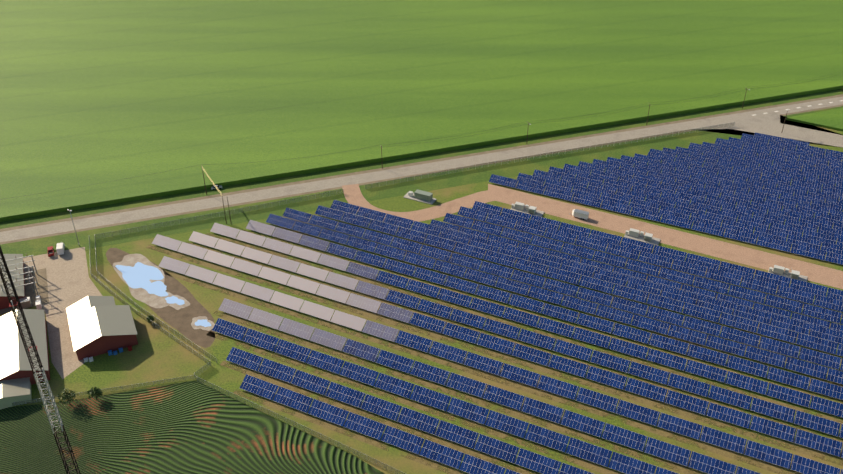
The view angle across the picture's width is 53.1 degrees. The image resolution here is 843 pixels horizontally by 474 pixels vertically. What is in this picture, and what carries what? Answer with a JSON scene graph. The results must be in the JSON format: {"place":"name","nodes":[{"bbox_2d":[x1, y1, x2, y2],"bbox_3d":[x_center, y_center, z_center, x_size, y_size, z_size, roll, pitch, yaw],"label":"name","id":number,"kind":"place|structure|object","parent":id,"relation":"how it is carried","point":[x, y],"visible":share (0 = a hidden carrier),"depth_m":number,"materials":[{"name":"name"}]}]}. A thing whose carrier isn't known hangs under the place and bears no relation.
{"place":"outdoors","nodes":[
{"label":"outdoors","id":0,"kind":"place"},
{"bbox_2d":[0,309,49,384],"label":"barn","id":1,"kind":"structure","parent":0,"point":[14,362],"depth_m":261.46,"materials":[{"name":"metal"}]},
{"bbox_2d":[144,281,167,296],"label":"pond water","id":2,"kind":"structure","parent":0,"point":[157,288],"depth_m":295.14,"materials":[{"name":"blue liquid"}]},
{"bbox_2d":[0,380,384,473],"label":"row crop field","id":3,"kind":"structure","parent":0,"point":[193,427],"depth_m":237.35,"materials":[{"name":"green plant"}]},
{"bbox_2d":[57,388,77,405],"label":"tree","id":4,"kind":"object","parent":3,"relation":"on","point":[71,395],"visible":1,"depth_m":246.53,"materials":[{"name":"green plant"}]},
{"bbox_2d":[87,386,102,399],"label":"tree","id":5,"kind":"object","parent":3,"relation":"on","point":[95,391],"visible":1,"depth_m":248.33,"materials":[{"name":"green plant"}]},
{"bbox_2d":[0,0,842,221],"bbox_3d":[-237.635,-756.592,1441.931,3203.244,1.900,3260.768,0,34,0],"label":"crop field","id":6,"kind":"structure","parent":0,"point":[96,92],"depth_m":442.73,"materials":[{"name":"green plant"}]},
{"bbox_2d":[0,126,842,473],"bbox_3d":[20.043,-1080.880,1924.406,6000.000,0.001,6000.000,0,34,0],"label":"ground","id":7,"kind":"structure","parent":0,"point":[154,354],"depth_m":266.41,"materials":[{"name":"green plant"}]},
{"bbox_2d":[0,254,24,308],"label":"shop building","id":8,"kind":"structure","parent":7,"relation":"on","point":[4,300],"depth_m":292.62,"materials":[{"name":"metal"}]},
{"bbox_2d":[0,377,31,408],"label":"shed","id":9,"kind":"structure","parent":7,"relation":"on","point":[15,390],"depth_m":248.28,"materials":[{"name":"metal"}]},
{"bbox_2d":[0,254,48,313],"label":"substation","id":10,"kind":"object","parent":7,"relation":"on","point":[36,290],"visible":0.67,"depth_m":292.24,"materials":[{"name":"silver metal"}]},
{"bbox_2d":[0,246,80,473],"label":"lattice tower","id":11,"kind":"structure","parent":7,"relation":"on","point":[40,365],"depth_m":184.07,"materials":[{"name":"black steel"}]},
{"bbox_2d":[23,247,101,378],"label":"yard concrete","id":12,"kind":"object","parent":7,"relation":"on","point":[69,282],"visible":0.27,"depth_m":293.04,"materials":[{"name":"beige concrete"}]},
{"bbox_2d":[47,246,53,256],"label":"red pickup","id":13,"kind":"object","parent":12,"relation":"on","point":[51,251],"visible":1,"depth_m":311.71,"materials":[{"name":"red paint"}]},
{"bbox_2d":[56,242,64,254],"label":"truck","id":14,"kind":"object","parent":12,"relation":"on","point":[60,247],"visible":1,"depth_m":311.26,"materials":[{"name":"white paint"}]},
{"bbox_2d":[67,209,79,246],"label":"street light","id":15,"kind":"object","parent":7,"relation":"on","point":[74,227],"visible":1,"depth_m":311.85,"materials":[{"name":"silver metal"}]},
{"bbox_2d":[66,296,114,320],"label":"roof","id":16,"kind":"structure","parent":7,"relation":"on","point":[80,306],"depth_m":278.82,"materials":[{"name":"metal"}]},
{"bbox_2d":[68,305,137,359],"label":"barn","id":17,"kind":"structure","parent":7,"relation":"on","point":[96,330],"depth_m":268.13,"materials":[{"name":"metal"}]},
{"bbox_2d":[13,375,193,404],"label":"fence","id":18,"kind":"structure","parent":7,"relation":"on","point":[132,385],"depth_m":253.62,"materials":[{"name":"grey"}]},
{"bbox_2d":[84,346,131,361],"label":"barn yard clutter","id":19,"kind":"object","parent":7,"relation":"on","point":[109,353],"visible":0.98,"depth_m":266.28,"materials":[{"name":"blue plastic"}]},
{"bbox_2d":[146,315,154,322],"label":"bush","id":20,"kind":"object","parent":7,"relation":"on","point":[150,317],"visible":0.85,"depth_m":278.39,"materials":[{"name":"green plant"}]},
{"bbox_2d":[94,235,216,361],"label":"yard fence","id":21,"kind":"object","parent":7,"relation":"on","point":[162,323],"visible":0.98,"depth_m":280.51,"materials":[{"name":"grey metal"}]},
{"bbox_2d":[106,248,214,347],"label":"bare soil","id":22,"kind":"structure","parent":7,"relation":"on","point":[180,320],"depth_m":284.18,"materials":[{"name":"brown soil"}]},
{"bbox_2d":[112,253,168,307],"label":"pond rim","id":23,"kind":"object","parent":22,"relation":"on","point":[145,296],"visible":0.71,"depth_m":295.17,"materials":[{"name":"beige sand"}]},
{"bbox_2d":[115,262,163,288],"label":"pond water","id":24,"kind":"structure","parent":23,"relation":"on","point":[139,275],"depth_m":301.97,"materials":[{"name":"blue liquid"}]},
{"bbox_2d":[167,292,189,309],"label":"pond rim","id":25,"kind":"object","parent":22,"relation":"on","point":[178,307],"visible":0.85,"depth_m":287.75,"materials":[{"name":"beige sand"}]},
{"bbox_2d":[165,296,184,304],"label":"pond water","id":26,"kind":"structure","parent":25,"relation":"on","point":[172,300],"depth_m":289.55,"materials":[{"name":"blue liquid"}]},
{"bbox_2d":[191,316,214,330],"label":"pond rim","id":27,"kind":"object","parent":22,"relation":"on","point":[194,326],"visible":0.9,"depth_m":278.97,"materials":[{"name":"beige sand"}]},
{"bbox_2d":[195,319,210,326],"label":"pond water","id":28,"kind":"structure","parent":27,"relation":"on","point":[203,322],"depth_m":279.38,"materials":[{"name":"blue liquid"}]},
{"bbox_2d":[94,189,343,238],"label":"fence","id":29,"kind":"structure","parent":7,"relation":"on","point":[249,207],"depth_m":332.58,"materials":[{"name":"grey metal"}]},
{"bbox_2d":[89,237,405,473],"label":"yard fence","id":30,"kind":"object","parent":7,"relation":"on","point":[278,415],"visible":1,"depth_m":249.67,"materials":[{"name":"grey metal"}]},
{"bbox_2d":[342,184,493,221],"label":"dirt track","id":31,"kind":"structure","parent":7,"relation":"on","point":[353,195],"depth_m":340.78,"materials":[{"name":"brown soil"}]},
{"bbox_2d":[403,189,436,204],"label":"transformer station","id":32,"kind":"object","parent":7,"relation":"on","point":[422,196],"visible":1,"depth_m":343.47,"materials":[{"name":"metal"}]},
{"bbox_2d":[0,89,842,228],"bbox_3d":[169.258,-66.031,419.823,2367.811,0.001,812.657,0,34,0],"label":"verge grass","id":33,"kind":"structure","parent":7,"relation":"on","point":[200,193],"depth_m":370.47,"materials":[{"name":"green plant"}]},
{"bbox_2d":[211,185,221,189],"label":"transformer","id":34,"kind":"object","parent":33,"relation":"on","point":[213,187],"visible":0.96,"depth_m":350.90,"materials":[{"name":"grey paint"}]},
{"bbox_2d":[0,71,842,199],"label":"power lines","id":35,"kind":"object","parent":7,"relation":"on","point":[426,142],"visible":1,"depth_m":367.36,"materials":[{"name":"grey metal"}]},
{"bbox_2d":[146,214,842,473],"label":"dry grass strips","id":36,"kind":"object","parent":7,"relation":"on","point":[440,441],"visible":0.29,"depth_m":254.19,"materials":[{"name":"plant"}]},
{"bbox_2d":[511,202,543,216],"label":"inverter station","id":37,"kind":"object","parent":7,"relation":"on","point":[523,207],"visible":1,"depth_m":336.58,"materials":[{"name":"metal"}]},
{"bbox_2d":[365,122,734,188],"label":"fence","id":38,"kind":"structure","parent":7,"relation":"on","point":[549,153],"depth_m":374.10,"materials":[{"name":"grey metal"}]},
{"bbox_2d":[624,228,660,244],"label":"inverter station","id":39,"kind":"object","parent":7,"relation":"on","point":[635,234],"visible":1,"depth_m":320.62,"materials":[{"name":"metal"}]},
{"bbox_2d":[488,184,842,288],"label":"dirt track","id":40,"kind":"structure","parent":7,"relation":"on","point":[747,256],"depth_m":321.05,"materials":[{"name":"brown soil"}]},
{"bbox_2d":[571,209,588,219],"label":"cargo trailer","id":41,"kind":"object","parent":40,"relation":"on","point":[581,214],"visible":0.98,"depth_m":331.77,"materials":[{"name":"white paint"}]},
{"bbox_2d":[768,265,806,281],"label":"station","id":42,"kind":"object","parent":7,"relation":"on","point":[780,271],"visible":0.92,"depth_m":301.02,"materials":[{"name":"concrete"}]},
{"bbox_2d":[786,108,842,130],"bbox_3d":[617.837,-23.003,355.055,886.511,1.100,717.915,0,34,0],"label":"grass field","id":43,"kind":"structure","parent":7,"relation":"on","point":[831,119],"depth_m":404.10,"materials":[{"name":"green plant"}]},
{"bbox_2d":[0,106,842,257],"bbox_3d":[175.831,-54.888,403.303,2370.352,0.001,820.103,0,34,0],"label":"verge grass","id":44,"kind":"structure","parent":0,"point":[36,247],"depth_m":347.93,"materials":[{"name":"green plant"}]},
{"bbox_2d":[0,96,842,241],"bbox_3d":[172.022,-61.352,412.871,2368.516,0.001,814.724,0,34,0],"label":"road","id":45,"kind":"structure","parent":0,"point":[54,228],"depth_m":362.38,"materials":[{"name":"grey asphalt"}]},
{"bbox_2d":[752,100,842,115],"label":"road markings","id":46,"kind":"object","parent":45,"relation":"on","point":[797,107],"visible":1,"depth_m":416.84,"materials":[{"name":"white paint"}]},
{"bbox_2d":[0,94,842,244],"bbox_3d":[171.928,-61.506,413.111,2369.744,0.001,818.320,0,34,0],"label":"road shoulder gravel","id":47,"kind":"structure","parent":0,"point":[313,180],"depth_m":358.84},
{"bbox_2d":[691,115,842,147],"bbox_3d":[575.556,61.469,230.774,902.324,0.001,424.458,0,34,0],"label":"side road","id":48,"kind":"structure","parent":0,"point":[793,130],"depth_m":396.09,"materials":[{"name":"grey asphalt"}]},
{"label":"panel supports","id":49,"kind":"object","parent":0,"visible":0},
{"bbox_2d":[152,132,842,473],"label":"solar panels","id":50,"kind":"object","parent":49,"relation":"on","point":[793,228],"visible":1,"depth_m":285.29,"materials":[{"name":"blue glass"}]}
]}

